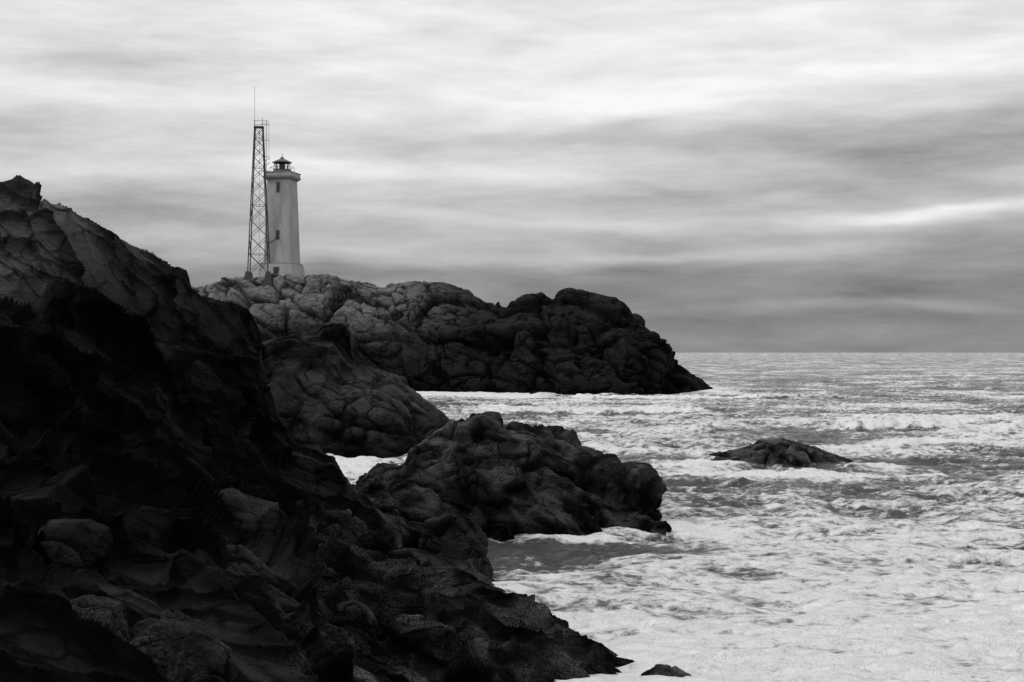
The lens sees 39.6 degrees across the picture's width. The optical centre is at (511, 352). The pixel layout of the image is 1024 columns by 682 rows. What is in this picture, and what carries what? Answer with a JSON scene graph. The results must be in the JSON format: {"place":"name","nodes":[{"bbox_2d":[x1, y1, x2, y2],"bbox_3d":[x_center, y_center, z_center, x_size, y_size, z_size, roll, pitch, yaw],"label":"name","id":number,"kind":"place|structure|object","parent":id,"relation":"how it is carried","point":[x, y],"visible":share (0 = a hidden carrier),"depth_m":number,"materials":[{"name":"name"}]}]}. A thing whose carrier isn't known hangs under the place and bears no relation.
{"place":"outdoors","nodes":[
{"label":"outdoors","id":0,"kind":"place"},
{"bbox_2d":[0,175,633,681],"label":"coastal cliff","id":1,"kind":"structure","parent":0,"point":[140,415],"depth_m":36.18,"materials":[{"name":"black stone"}]},
{"bbox_2d":[30,519,113,572],"bbox_3d":[-8.333,3.967,25.988,2.455,1.835,3.610,0,0,0],"label":"boulder","id":2,"kind":"object","parent":1,"relation":"on","point":[76,544],"visible":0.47,"depth_m":25.37,"materials":[{"name":"grey stone"}]},
{"bbox_2d":[68,594,130,642],"bbox_3d":[-6.080,4.263,20.552,1.738,1.541,3.238,0,0,0],"label":"boulder","id":3,"kind":"object","parent":1,"relation":"on","point":[111,614],"visible":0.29,"depth_m":20.29,"materials":[{"name":"grey stone"}]},
{"bbox_2d":[129,609,232,681],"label":"boulder","id":4,"kind":"object","parent":1,"relation":"on","point":[177,646],"visible":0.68,"depth_m":20.42,"materials":[{"name":"grey stone"}]},
{"bbox_2d":[214,488,287,532],"bbox_3d":[-8.672,5.260,40.711,5.169,2.794,4.621,0,0,0],"label":"boulder","id":5,"kind":"object","parent":1,"relation":"on","point":[256,513],"visible":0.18,"depth_m":40.46,"materials":[{"name":"grey stone"}]},
{"bbox_2d":[226,544,328,619],"bbox_3d":[-5.437,5.676,30.727,3.784,2.832,4.890,0,0,0],"label":"boulder","id":6,"kind":"object","parent":1,"relation":"on","point":[258,567],"visible":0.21,"depth_m":31.07,"materials":[{"name":"grey stone"}]},
{"bbox_2d":[290,452,358,499],"bbox_3d":[-8.270,5.995,56.836,4.411,4.132,4.049,0,0,0],"label":"boulder","id":7,"kind":"object","parent":1,"relation":"on","point":[327,475],"visible":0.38,"depth_m":56.32,"materials":[{"name":"black stone"}]},
{"bbox_2d":[310,508,368,547],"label":"boulder","id":8,"kind":"object","parent":1,"relation":"on","point":[346,524],"visible":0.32,"depth_m":46.57,"materials":[{"name":"grey stone"}]},
{"bbox_2d":[328,600,377,655],"bbox_3d":[-3.861,6.645,31.911,2.094,2.214,3.410,0,0,0],"label":"boulder","id":9,"kind":"object","parent":1,"relation":"on","point":[354,617],"visible":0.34,"depth_m":31.38,"materials":[{"name":"grey stone"}]},
{"bbox_2d":[416,513,493,577],"bbox_3d":[-2.289,7.482,50.668,3.632,3.525,4.583,0,0,0],"label":"boulder","id":10,"kind":"object","parent":1,"relation":"on","point":[454,536],"visible":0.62,"depth_m":50.06,"materials":[{"name":"grey stone"}]},
{"bbox_2d":[191,273,712,394],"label":"rocky headland","id":11,"kind":"structure","parent":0,"point":[433,336],"depth_m":278.39,"materials":[{"name":"grey stone"}]},
{"bbox_2d":[244,118,272,286],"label":"lattice radio mast","id":12,"kind":"object","parent":11,"relation":"on","point":[248,276],"visible":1,"depth_m":292.11,"materials":[{"name":"metal"}]},
{"bbox_2d":[257,157,304,279],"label":"lighthouse","id":13,"kind":"object","parent":11,"relation":"on","point":[282,179],"visible":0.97,"depth_m":295.43,"materials":[{"name":"paint"}]},
{"bbox_2d":[0,0,1023,352],"label":"sky","id":14,"kind":"structure","parent":0,"point":[742,176],"materials":[{"name":"grey"}]},
{"bbox_2d":[327,353,1023,681],"bbox_3d":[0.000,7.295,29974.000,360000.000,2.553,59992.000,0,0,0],"label":"sea","id":15,"kind":"structure","parent":0,"point":[894,552],"depth_m":62.31,"materials":[{"name":"liquid"}]},
{"bbox_2d":[261,322,450,458],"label":"shore rock","id":16,"kind":"object","parent":15,"relation":"in","point":[333,391],"visible":0.47,"depth_m":111.86,"materials":[{"name":"stone"}]},
{"bbox_2d":[351,411,671,541],"bbox_3d":[-0.309,6.428,66.635,16.212,7.220,19.860,0,0,0],"label":"shore rock","id":17,"kind":"object","parent":15,"relation":"in","point":[491,475],"visible":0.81,"depth_m":63.04,"materials":[{"name":"grey stone"}]},
{"bbox_2d":[641,664,691,676],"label":"awash stone","id":18,"kind":"object","parent":15,"relation":"in","point":[664,670],"visible":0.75,"depth_m":34.64,"materials":[{"name":"grey stone"}]},
{"bbox_2d":[708,437,853,469],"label":"rock islet","id":19,"kind":"object","parent":15,"relation":"in","point":[774,453],"visible":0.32,"depth_m":99.36,"materials":[{"name":"grey stone"}]}
]}

